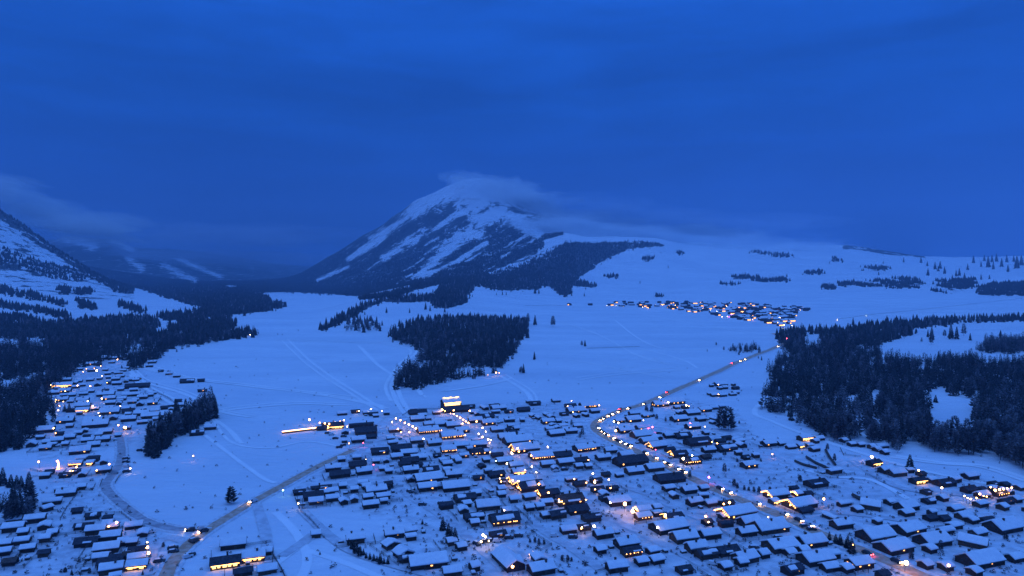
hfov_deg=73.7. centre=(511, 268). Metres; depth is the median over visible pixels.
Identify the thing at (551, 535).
parked car
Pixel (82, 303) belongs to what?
forest
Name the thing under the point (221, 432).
ski trail
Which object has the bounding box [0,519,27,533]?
log house
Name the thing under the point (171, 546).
parked car
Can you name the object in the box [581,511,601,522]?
log house
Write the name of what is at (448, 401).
hotel
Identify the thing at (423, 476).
log house
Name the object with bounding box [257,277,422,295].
forest
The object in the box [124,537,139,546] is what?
wooden shed
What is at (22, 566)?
wooden fence
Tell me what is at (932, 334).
spruce tree
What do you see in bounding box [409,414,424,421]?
log house
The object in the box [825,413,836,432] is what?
larch tree
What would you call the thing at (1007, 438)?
larch tree
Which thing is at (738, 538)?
snow track
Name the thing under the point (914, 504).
log house
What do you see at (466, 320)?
larch forest
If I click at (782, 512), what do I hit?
car
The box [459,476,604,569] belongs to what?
snow track
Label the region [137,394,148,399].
log house
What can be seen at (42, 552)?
wooden shed
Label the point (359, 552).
bushy tree
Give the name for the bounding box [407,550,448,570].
log house
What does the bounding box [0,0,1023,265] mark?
sky
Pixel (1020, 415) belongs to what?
spruce tree
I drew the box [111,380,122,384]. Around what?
log house
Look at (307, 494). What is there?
log house
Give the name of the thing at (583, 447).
log house
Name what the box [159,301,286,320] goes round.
forest
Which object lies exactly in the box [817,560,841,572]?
log house
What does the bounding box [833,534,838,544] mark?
spruce tree
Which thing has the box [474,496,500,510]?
log house
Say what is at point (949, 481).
log house
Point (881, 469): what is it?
log house
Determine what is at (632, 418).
log house
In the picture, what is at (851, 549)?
spruce tree
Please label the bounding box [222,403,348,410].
ski trail
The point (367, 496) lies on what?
wooden shed
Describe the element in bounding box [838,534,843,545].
spruce tree
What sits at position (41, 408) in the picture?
spruce tree
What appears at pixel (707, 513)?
snow track
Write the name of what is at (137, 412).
log house
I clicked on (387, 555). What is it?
wooden fence
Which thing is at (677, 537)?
log house
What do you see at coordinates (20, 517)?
log house
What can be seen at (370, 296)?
forest
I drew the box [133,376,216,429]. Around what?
ski trail
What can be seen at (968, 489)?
log house
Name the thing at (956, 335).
spruce tree
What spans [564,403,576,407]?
log house
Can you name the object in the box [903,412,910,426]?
larch tree
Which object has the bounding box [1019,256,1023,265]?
spruce tree
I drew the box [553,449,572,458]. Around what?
log house
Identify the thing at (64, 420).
log house
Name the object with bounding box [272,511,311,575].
ski trail
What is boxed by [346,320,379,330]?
larch forest
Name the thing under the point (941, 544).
larch tree
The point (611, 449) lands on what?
log house
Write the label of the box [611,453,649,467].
log house
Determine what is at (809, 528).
parked car
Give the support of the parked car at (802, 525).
on the road at (902, 567)
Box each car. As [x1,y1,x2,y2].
[153,558,165,562]
[167,544,178,549]
[168,548,178,553]
[181,553,193,558]
[185,527,195,531]
[190,538,200,542]
[195,525,204,529]
[198,527,208,533]
[473,540,480,545]
[492,538,502,542]
[504,534,513,539]
[513,533,522,537]
[549,533,559,537]
[568,534,577,538]
[707,560,716,565]
[748,544,759,548]
[751,500,760,504]
[779,510,788,515]
[794,517,803,521]
[799,523,808,527]
[806,526,816,530]
[861,549,873,555]
[890,557,902,563]
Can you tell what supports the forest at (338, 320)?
on the ground
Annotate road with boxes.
[101,437,200,531]
[158,450,356,575]
[590,333,931,575]
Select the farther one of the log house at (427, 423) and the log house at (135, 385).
the log house at (135, 385)
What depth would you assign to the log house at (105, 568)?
268.02 m
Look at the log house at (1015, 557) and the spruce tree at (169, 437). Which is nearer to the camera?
the log house at (1015, 557)
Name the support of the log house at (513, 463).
on the ground
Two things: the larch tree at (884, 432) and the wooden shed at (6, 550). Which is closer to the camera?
the wooden shed at (6, 550)
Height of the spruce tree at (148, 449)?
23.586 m
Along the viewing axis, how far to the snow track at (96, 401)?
633.62 m
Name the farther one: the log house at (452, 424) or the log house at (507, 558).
the log house at (452, 424)
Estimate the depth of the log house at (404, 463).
415.12 m
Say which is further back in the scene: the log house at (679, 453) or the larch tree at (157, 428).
the larch tree at (157, 428)
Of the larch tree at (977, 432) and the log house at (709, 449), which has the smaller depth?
the log house at (709, 449)
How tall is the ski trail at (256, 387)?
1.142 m
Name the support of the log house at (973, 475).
on the ground
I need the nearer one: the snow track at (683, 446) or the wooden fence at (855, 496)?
the wooden fence at (855, 496)
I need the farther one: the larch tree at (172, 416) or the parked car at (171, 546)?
the larch tree at (172, 416)
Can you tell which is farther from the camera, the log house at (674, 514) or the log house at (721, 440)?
the log house at (721, 440)
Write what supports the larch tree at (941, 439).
on the ground
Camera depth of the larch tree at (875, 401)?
557.57 m
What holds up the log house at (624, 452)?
on the ground
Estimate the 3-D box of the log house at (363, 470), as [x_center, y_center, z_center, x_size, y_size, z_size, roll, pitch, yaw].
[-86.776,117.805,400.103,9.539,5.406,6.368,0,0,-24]
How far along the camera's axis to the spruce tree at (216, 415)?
545.90 m
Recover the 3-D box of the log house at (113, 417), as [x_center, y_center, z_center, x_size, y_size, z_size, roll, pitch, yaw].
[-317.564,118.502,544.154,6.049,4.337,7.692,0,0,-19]
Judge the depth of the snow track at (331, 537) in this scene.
294.40 m
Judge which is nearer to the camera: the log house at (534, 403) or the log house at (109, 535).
the log house at (109, 535)
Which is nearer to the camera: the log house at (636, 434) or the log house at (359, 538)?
the log house at (359, 538)
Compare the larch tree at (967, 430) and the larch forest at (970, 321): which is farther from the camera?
the larch forest at (970, 321)
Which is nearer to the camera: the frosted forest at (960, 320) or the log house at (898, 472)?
the log house at (898, 472)
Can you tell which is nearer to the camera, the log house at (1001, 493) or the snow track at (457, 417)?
the log house at (1001, 493)
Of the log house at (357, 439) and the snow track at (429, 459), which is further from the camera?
the log house at (357, 439)
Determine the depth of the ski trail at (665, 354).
930.85 m
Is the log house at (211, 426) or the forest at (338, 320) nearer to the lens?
the log house at (211, 426)
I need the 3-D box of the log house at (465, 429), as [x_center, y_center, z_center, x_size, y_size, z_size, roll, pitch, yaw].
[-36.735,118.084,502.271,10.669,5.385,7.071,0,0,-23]
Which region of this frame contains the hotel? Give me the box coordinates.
[440,396,461,407]
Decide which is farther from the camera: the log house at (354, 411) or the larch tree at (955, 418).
the log house at (354, 411)
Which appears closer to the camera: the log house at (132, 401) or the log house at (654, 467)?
the log house at (654, 467)
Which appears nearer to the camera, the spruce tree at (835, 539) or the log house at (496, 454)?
the spruce tree at (835, 539)
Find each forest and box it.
[0,201,576,301]
[0,245,1023,302]
[0,289,228,321]
[0,311,256,339]
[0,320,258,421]
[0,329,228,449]
[0,485,37,512]
[0,494,27,515]
[1,313,158,323]
[20,313,158,325]
[137,284,282,305]
[142,387,215,453]
[143,287,273,312]
[150,287,283,319]
[157,390,218,443]
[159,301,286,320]
[166,385,215,439]
[167,312,237,332]
[181,315,231,324]
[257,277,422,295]
[318,291,472,331]
[343,276,516,316]
[344,317,380,332]
[346,315,382,325]
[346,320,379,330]
[353,276,512,307]
[358,273,494,299]
[359,291,402,299]
[388,311,529,339]
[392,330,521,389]
[408,315,528,326]
[414,313,522,325]
[433,273,518,294]
[449,240,662,296]
[484,241,653,293]
[484,242,638,292]
[728,342,759,352]
[729,340,760,354]
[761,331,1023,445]
[775,312,1023,339]
[896,313,1001,326]
[915,317,981,324]
[975,333,1023,353]
[983,332,1023,351]
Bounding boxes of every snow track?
[58,437,120,447]
[58,504,84,575]
[93,360,123,436]
[140,535,187,575]
[251,501,286,575]
[278,533,312,556]
[297,509,443,575]
[347,424,482,448]
[357,449,517,575]
[421,455,481,461]
[453,412,487,437]
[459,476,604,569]
[463,449,505,474]
[487,427,723,575]
[577,470,705,521]
[639,441,732,450]
[666,458,678,461]
[696,510,716,516]
[716,497,746,574]
[789,510,959,531]
[847,460,1006,498]
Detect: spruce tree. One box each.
[0,428,6,451]
[0,467,7,485]
[5,474,13,487]
[8,481,14,499]
[12,491,18,509]
[13,427,22,448]
[13,475,19,486]
[18,478,24,486]
[19,499,24,520]
[22,472,35,490]
[25,409,36,434]
[27,486,36,509]
[33,407,40,425]
[39,403,45,424]
[144,433,152,456]
[151,437,160,458]
[159,427,166,448]
[162,427,169,448]
[166,411,175,435]
[166,425,172,445]
[174,399,179,412]
[183,408,188,430]
[186,410,195,432]
[210,397,219,418]
[377,553,382,564]
[439,518,445,530]
[445,523,451,536]
[453,528,459,541]
[833,398,839,415]
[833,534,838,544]
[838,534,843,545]
[844,539,848,548]
[847,538,857,553]
[895,396,902,417]
[899,418,907,443]
[904,454,915,471]
[913,398,917,410]
[929,327,934,339]
[947,324,954,338]
[954,327,959,338]
[977,406,982,422]
[986,256,990,266]
[1013,257,1019,268]
[1017,411,1023,430]
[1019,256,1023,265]
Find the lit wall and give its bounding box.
[282,427,316,433]
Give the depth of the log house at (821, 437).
474.59 m
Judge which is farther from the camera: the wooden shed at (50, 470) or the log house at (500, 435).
the log house at (500, 435)
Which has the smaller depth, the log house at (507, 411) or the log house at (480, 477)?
the log house at (480, 477)
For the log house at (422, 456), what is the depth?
426.69 m
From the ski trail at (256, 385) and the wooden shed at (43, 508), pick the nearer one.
the wooden shed at (43, 508)
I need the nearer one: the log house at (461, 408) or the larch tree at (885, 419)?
the larch tree at (885, 419)
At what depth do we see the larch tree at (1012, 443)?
421.65 m
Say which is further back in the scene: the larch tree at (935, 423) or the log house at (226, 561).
the larch tree at (935, 423)
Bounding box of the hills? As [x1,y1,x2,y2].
[0,241,1023,311]
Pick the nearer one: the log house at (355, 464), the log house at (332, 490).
the log house at (332, 490)
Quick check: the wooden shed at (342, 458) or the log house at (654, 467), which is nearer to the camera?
the log house at (654, 467)
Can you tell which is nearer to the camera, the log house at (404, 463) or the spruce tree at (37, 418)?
the log house at (404, 463)
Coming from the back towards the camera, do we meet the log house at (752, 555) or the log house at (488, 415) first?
the log house at (488, 415)
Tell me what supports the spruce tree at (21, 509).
on the ground
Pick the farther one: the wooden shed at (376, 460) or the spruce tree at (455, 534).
the wooden shed at (376, 460)
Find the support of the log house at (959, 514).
on the ground
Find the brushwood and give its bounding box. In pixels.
[0,359,1023,575]
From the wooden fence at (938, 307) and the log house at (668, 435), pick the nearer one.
the log house at (668, 435)
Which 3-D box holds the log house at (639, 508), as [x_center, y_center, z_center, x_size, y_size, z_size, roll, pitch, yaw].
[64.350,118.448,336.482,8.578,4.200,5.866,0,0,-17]
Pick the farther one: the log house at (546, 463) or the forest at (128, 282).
the forest at (128, 282)
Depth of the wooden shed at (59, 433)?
491.99 m
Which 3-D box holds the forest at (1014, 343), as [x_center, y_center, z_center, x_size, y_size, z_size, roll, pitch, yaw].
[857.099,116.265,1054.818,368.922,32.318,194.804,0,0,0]
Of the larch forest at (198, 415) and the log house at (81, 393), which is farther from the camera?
the log house at (81, 393)
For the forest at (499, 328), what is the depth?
1300.16 m
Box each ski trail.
[127,369,252,416]
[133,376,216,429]
[134,368,256,415]
[135,373,242,443]
[139,368,388,407]
[140,367,384,405]
[148,367,351,397]
[154,366,358,396]
[203,435,276,482]
[212,419,345,447]
[218,401,342,408]
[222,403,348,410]
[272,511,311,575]
[277,538,314,563]
[279,340,411,400]
[282,340,377,410]
[287,339,384,409]
[292,339,417,399]
[307,549,382,575]
[358,345,421,394]
[362,348,425,397]
[389,385,439,420]
[395,386,448,419]
[443,379,504,391]
[451,377,512,389]
[498,375,533,400]
[505,374,537,400]
[558,320,663,361]
[561,322,666,363]
[601,345,697,367]
[614,320,699,349]
[752,389,985,483]
[805,470,911,498]
[890,456,1023,480]
[896,455,1023,478]
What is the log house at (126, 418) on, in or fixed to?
on the ground
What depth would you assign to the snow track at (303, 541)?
295.35 m
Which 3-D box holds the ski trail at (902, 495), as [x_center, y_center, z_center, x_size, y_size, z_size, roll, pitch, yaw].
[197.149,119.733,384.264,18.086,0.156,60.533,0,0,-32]
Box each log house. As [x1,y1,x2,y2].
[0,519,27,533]
[4,514,22,521]
[22,512,47,523]
[25,439,38,447]
[31,425,55,433]
[38,444,52,450]
[48,390,60,394]
[49,436,64,442]
[51,381,74,387]
[54,487,77,497]
[55,396,68,401]
[55,416,75,423]
[58,387,72,392]
[58,471,72,478]
[62,377,72,381]
[64,433,76,439]
[67,459,83,466]
[68,445,91,454]
[72,521,94,530]
[72,535,100,547]
[74,401,91,407]
[74,406,90,412]
[75,396,89,401]
[78,391,88,395]
[80,437,94,442]
[81,418,109,428]
[83,415,103,419]
[83,511,101,519]
[84,523,107,535]
[87,440,101,446]
[91,540,121,553]
[94,382,101,386]
[95,435,110,441]
[95,464,112,473]
[95,555,125,569]
[96,390,115,396]
[97,560,124,575]
[98,407,120,414]
[98,427,113,434]
[98,529,122,541]
[102,395,116,400]
[105,400,116,404]
[109,414,118,420]
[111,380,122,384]
[120,414,136,421]
[121,392,130,396]
[121,407,135,412]
[124,376,134,380]
[124,382,150,388]
[124,558,150,571]
[126,551,146,559]
[127,399,136,403]
[127,545,146,551]
[131,392,140,396]
[133,409,149,415]
[135,401,144,406]
[136,419,147,424]
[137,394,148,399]
[140,411,164,418]
[147,399,157,405]
[150,408,159,411]
[160,405,169,409]
[179,378,194,383]
[189,429,204,435]
[203,422,216,429]
[209,551,240,570]
[219,535,247,550]
[233,566,253,575]
[241,548,265,563]
[256,562,277,575]
[293,488,305,495]
[302,488,323,501]
[308,496,323,504]
[310,483,331,490]
[316,426,327,430]
[321,420,343,429]
[324,463,341,471]
[325,486,338,493]
[325,493,339,502]
[329,468,350,478]
[345,531,365,543]
[348,460,366,469]
[349,420,373,428]
[350,409,359,413]
[350,435,364,442]
[354,425,376,434]
[355,465,372,475]
[361,499,379,509]
[364,483,387,494]
[366,434,377,438]
[370,447,388,455]
[375,491,389,499]
[383,526,404,538]
[388,426,401,432]
[390,443,406,451]
[390,452,403,459]
[391,544,414,557]
[393,443,412,451]
[397,460,410,466]
[399,456,419,464]
[400,448,417,456]
[402,464,419,473]
[404,525,417,535]
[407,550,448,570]
[408,409,426,414]
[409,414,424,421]
[409,436,423,443]
[410,453,426,460]
[412,470,443,482]
[416,425,439,434]
[416,481,437,491]
[422,419,435,425]
[422,464,439,471]
[426,438,442,446]
[434,420,446,426]
[439,429,464,439]
[440,444,456,452]
[440,478,470,492]
[441,404,469,413]
[441,564,462,575]
[444,420,461,428]
[444,468,462,477]
[453,440,469,448]
[453,491,477,503]
[454,425,469,432]
[463,508,485,522]
[467,415,482,422]
[469,409,479,413]
[469,439,487,447]
[469,446,489,455]
[472,474,484,480]
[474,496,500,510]
[479,412,494,417]
[480,418,496,425]
[486,469,505,478]
[487,510,521,526]
[489,425,503,432]
[489,529,507,537]
[490,404,506,410]
[490,452,503,457]
[490,545,525,572]
[494,456,513,465]
[496,431,515,440]
[501,433,533,445]
[503,409,513,413]
[503,417,514,422]
[506,473,534,485]
[508,460,523,468]
[509,441,540,453]
[510,466,526,474]
[514,479,545,492]
[516,406,530,412]
[521,492,536,500]
[525,558,556,575]
[527,449,553,460]
[529,401,540,405]
[529,550,547,561]
[536,488,560,498]
[539,459,555,467]
[539,498,554,505]
[540,417,555,424]
[544,426,554,430]
[546,428,565,436]
[548,508,567,519]
[551,398,560,402]
[552,490,584,506]
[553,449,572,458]
[555,456,574,465]
[559,412,569,415]
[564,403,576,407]
[564,427,577,433]
[565,406,586,413]
[565,502,590,515]
[571,442,596,452]
[571,480,587,487]
[574,454,589,462]
[578,401,598,408]
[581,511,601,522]
[588,407,600,413]
[589,477,602,484]
[589,485,605,492]
[591,526,614,539]
[594,452,611,460]
[603,445,617,453]
[603,557,629,573]
[604,492,631,506]
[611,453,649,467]
[611,534,640,549]
[613,418,625,422]
[615,425,634,433]
[616,450,634,456]
[618,545,642,557]
[623,415,641,422]
[623,465,645,475]
[628,410,640,414]
[628,428,652,438]
[632,510,652,520]
[634,423,649,429]
[634,504,652,511]
[637,436,658,444]
[643,462,665,471]
[645,440,667,449]
[647,516,689,535]
[651,400,669,406]
[652,471,686,484]
[656,396,685,404]
[660,483,676,491]
[661,509,684,518]
[662,431,674,438]
[667,449,688,457]
[668,528,699,544]
[669,414,688,421]
[674,431,692,439]
[679,455,702,464]
[679,483,698,494]
[682,407,701,415]
[682,539,709,553]
[683,436,712,446]
[684,422,701,429]
[684,496,703,506]
[692,546,720,559]
[694,416,706,421]
[697,406,711,412]
[697,525,722,539]
[700,445,716,453]
[700,453,712,459]
[709,404,718,409]
[710,392,718,396]
[712,381,727,385]
[714,438,726,443]
[714,502,758,520]
[715,442,738,452]
[716,542,740,557]
[718,392,727,396]
[719,499,735,506]
[730,548,760,563]
[732,438,745,442]
[734,525,758,537]
[735,513,761,525]
[739,459,758,468]
[748,516,790,535]
[759,439,777,446]
[759,535,800,554]
[762,488,790,498]
[779,495,818,510]
[779,562,805,575]
[794,532,828,548]
[794,548,836,567]
[795,433,813,441]
[795,505,814,513]
[803,477,829,488]
[814,435,825,440]
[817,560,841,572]
[824,467,842,474]
[827,516,854,529]
[842,554,875,570]
[853,524,897,542]
[859,496,881,511]
[865,457,883,466]
[871,536,915,555]
[876,465,894,473]
[885,467,907,477]
[889,519,927,536]
[892,498,920,510]
[896,507,916,516]
[907,474,927,484]
[911,529,953,546]
[931,476,957,487]
[943,520,964,529]
[946,503,965,512]
[953,509,974,520]
[953,547,1006,568]
[957,532,989,548]
[959,471,980,479]
[959,483,978,493]
[966,526,989,536]
[971,499,990,507]
[972,490,991,498]
[978,516,994,522]
[980,515,1023,534]
[990,486,1009,497]
[996,497,1015,504]
[1003,551,1023,563]
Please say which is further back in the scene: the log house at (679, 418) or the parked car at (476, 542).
the log house at (679, 418)
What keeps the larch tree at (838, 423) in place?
on the ground
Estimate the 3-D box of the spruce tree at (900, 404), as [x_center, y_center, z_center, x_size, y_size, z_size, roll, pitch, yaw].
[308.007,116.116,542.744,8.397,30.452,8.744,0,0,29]
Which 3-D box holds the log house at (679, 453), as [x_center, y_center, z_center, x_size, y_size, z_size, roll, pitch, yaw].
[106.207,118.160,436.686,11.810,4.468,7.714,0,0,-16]
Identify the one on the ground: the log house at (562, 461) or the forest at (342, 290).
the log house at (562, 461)
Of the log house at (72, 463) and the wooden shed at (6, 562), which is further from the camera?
the log house at (72, 463)
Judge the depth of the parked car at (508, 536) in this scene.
302.83 m
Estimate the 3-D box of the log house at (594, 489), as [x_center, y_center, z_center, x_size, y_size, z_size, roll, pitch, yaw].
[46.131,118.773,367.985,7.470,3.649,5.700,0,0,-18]
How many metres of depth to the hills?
3086.59 m
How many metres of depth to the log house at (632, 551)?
285.01 m
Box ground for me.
[0,292,1023,575]
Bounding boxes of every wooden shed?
[0,537,13,546]
[0,545,13,556]
[0,556,20,566]
[12,535,32,545]
[16,526,30,535]
[18,542,37,553]
[35,434,45,439]
[36,548,51,557]
[37,532,52,542]
[38,503,54,511]
[41,439,50,443]
[44,469,54,473]
[46,527,60,536]
[54,431,64,435]
[60,441,69,445]
[65,423,74,427]
[68,393,76,396]
[70,506,84,514]
[71,468,81,474]
[74,430,83,434]
[74,482,86,489]
[85,459,95,465]
[90,406,100,410]
[91,551,110,562]
[94,431,103,436]
[101,518,114,522]
[106,521,120,529]
[108,553,121,556]
[114,432,122,437]
[117,536,129,546]
[121,550,135,559]
[122,425,131,429]
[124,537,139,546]
[319,489,329,494]
[337,455,345,461]
[338,496,348,505]
[349,494,358,503]
[350,485,358,492]
[352,453,361,459]
[360,482,371,489]
[361,492,373,499]
[362,410,369,414]
[371,457,380,463]
[378,465,386,471]
[384,467,392,473]
[386,435,394,439]
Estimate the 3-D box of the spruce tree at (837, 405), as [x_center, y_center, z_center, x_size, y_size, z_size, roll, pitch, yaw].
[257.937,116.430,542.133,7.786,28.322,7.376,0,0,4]
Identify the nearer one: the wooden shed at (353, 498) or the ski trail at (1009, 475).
the wooden shed at (353, 498)
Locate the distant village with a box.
[567,300,810,325]
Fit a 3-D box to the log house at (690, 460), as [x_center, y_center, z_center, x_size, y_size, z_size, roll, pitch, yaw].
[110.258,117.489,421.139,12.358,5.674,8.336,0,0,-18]
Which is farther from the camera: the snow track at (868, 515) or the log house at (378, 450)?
the log house at (378, 450)
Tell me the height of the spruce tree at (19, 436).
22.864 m
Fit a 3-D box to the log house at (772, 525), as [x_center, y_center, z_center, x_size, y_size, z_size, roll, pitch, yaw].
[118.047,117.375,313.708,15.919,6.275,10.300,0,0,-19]
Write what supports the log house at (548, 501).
on the ground
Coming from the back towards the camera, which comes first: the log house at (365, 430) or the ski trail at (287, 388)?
the ski trail at (287, 388)
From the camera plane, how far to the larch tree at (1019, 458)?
410.37 m
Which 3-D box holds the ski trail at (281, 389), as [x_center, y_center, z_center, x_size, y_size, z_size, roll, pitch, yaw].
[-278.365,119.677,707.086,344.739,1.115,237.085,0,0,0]
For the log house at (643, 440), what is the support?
on the ground
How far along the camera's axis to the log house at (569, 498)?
347.84 m
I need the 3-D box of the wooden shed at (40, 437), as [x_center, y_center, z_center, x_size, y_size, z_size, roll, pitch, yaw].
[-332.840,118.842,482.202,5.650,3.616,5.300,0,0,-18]
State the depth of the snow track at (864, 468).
378.79 m
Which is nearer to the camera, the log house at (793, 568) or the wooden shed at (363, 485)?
the log house at (793, 568)
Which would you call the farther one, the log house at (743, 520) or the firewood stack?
the log house at (743, 520)
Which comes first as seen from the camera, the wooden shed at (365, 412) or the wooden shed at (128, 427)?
the wooden shed at (128, 427)
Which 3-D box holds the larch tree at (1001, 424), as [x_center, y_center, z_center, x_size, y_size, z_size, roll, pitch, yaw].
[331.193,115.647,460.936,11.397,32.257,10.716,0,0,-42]
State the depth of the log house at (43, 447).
451.18 m
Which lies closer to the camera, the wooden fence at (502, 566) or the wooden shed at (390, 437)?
the wooden fence at (502, 566)
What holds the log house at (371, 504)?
on the ground
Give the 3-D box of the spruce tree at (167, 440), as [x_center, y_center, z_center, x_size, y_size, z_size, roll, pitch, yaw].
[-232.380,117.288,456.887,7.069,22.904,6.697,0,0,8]
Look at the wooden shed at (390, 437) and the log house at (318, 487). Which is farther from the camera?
the wooden shed at (390, 437)
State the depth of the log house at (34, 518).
321.58 m
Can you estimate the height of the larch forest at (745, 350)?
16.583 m
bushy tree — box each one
[225,486,238,502]
[352,542,358,553]
[357,546,362,556]
[715,408,728,427]
[720,406,736,429]
[908,550,914,558]
[1003,532,1008,539]
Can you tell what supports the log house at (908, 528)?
on the ground
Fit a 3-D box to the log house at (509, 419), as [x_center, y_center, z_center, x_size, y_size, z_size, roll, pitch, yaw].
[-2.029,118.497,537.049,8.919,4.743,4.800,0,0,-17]
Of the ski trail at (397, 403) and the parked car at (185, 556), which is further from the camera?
the ski trail at (397, 403)
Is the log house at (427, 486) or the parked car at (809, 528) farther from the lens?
the log house at (427, 486)
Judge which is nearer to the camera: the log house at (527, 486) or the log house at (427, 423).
the log house at (527, 486)
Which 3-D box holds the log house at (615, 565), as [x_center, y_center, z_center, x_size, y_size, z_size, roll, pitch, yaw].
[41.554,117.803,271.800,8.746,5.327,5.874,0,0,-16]
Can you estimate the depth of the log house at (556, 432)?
490.30 m
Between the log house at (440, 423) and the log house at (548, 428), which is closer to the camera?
the log house at (548, 428)
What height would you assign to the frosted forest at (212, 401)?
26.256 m
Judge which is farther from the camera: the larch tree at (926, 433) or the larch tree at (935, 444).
the larch tree at (926, 433)
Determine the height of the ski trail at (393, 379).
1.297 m
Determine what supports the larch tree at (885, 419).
on the ground
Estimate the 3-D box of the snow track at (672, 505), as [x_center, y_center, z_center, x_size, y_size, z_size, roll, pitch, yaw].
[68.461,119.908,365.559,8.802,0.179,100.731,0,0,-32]
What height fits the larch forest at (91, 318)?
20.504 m
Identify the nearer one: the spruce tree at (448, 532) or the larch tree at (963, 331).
the spruce tree at (448, 532)
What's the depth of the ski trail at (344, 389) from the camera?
732.34 m
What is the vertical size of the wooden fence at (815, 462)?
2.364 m
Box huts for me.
[36,355,1023,575]
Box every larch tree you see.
[1,498,15,519]
[10,484,23,501]
[10,499,21,517]
[21,479,38,504]
[22,496,35,515]
[144,420,152,440]
[146,428,157,440]
[156,420,167,433]
[156,422,162,439]
[167,412,175,423]
[170,412,182,435]
[722,463,727,473]
[821,408,830,432]
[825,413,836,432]
[833,411,848,435]
[846,413,857,429]
[849,409,864,432]
[862,407,875,425]
[868,419,878,441]
[873,394,882,410]
[877,391,888,408]
[879,421,891,442]
[881,417,889,429]
[890,418,900,440]
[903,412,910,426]
[904,418,913,436]
[908,415,919,436]
[921,419,934,446]
[922,408,933,426]
[928,427,939,451]
[933,420,939,428]
[933,430,943,450]
[937,540,943,548]
[938,424,947,444]
[939,422,949,435]
[944,419,953,437]
[948,415,959,432]
[951,426,964,441]
[952,430,963,452]
[961,324,966,333]
[962,426,974,446]
[963,418,972,427]
[963,432,974,454]
[967,431,980,454]
[972,424,980,439]
[977,429,986,448]
[983,419,995,442]
[991,411,1000,427]
[991,431,1004,455]
[993,434,1006,459]
[995,416,1009,435]
[1003,415,1011,428]
[1004,432,1014,451]
[1007,438,1017,462]
[1009,442,1020,461]
[1014,442,1023,468]
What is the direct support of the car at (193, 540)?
on the road at (171, 564)
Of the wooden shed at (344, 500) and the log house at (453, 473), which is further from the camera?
the log house at (453, 473)
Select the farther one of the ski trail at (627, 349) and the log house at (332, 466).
the ski trail at (627, 349)
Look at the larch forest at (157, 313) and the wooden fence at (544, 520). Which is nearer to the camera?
the wooden fence at (544, 520)
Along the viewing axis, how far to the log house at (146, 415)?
548.03 m
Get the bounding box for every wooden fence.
[2,553,35,569]
[60,492,76,518]
[102,511,135,531]
[295,498,332,508]
[302,502,329,508]
[322,474,357,480]
[336,533,375,547]
[381,544,405,565]
[411,486,443,493]
[433,539,469,549]
[484,513,532,529]
[491,554,505,570]
[533,514,558,522]
[635,514,663,523]
[689,561,707,575]
[709,565,743,575]
[721,529,771,541]
[771,503,828,513]
[794,460,816,468]
[795,482,836,489]
[805,455,825,467]
[814,470,854,476]
[824,448,836,465]
[829,569,868,575]
[850,298,1021,317]
[851,492,859,499]
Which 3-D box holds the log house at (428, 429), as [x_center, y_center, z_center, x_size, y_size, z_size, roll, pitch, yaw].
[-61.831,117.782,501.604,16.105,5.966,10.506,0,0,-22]
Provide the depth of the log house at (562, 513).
328.20 m
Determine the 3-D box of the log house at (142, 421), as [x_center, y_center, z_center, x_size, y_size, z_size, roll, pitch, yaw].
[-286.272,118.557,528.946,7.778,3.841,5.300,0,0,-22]
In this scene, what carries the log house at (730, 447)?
on the ground
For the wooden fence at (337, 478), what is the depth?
389.10 m
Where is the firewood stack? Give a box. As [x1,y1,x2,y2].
[81,567,88,571]
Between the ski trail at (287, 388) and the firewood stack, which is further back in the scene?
the ski trail at (287, 388)
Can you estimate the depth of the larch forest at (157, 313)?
2265.19 m
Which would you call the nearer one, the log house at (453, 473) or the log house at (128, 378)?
the log house at (453, 473)
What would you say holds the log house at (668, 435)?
on the ground
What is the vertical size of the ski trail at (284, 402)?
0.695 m
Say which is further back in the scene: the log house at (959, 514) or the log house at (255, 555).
the log house at (959, 514)
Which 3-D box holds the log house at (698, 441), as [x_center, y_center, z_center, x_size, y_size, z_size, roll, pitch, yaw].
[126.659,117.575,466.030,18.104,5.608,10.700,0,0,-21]
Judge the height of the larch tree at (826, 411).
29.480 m
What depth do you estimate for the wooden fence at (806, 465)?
413.72 m
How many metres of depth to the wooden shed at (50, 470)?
397.98 m
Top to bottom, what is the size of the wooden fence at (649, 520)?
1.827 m
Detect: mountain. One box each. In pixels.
[0,211,137,302]
[46,236,301,286]
[302,178,677,288]

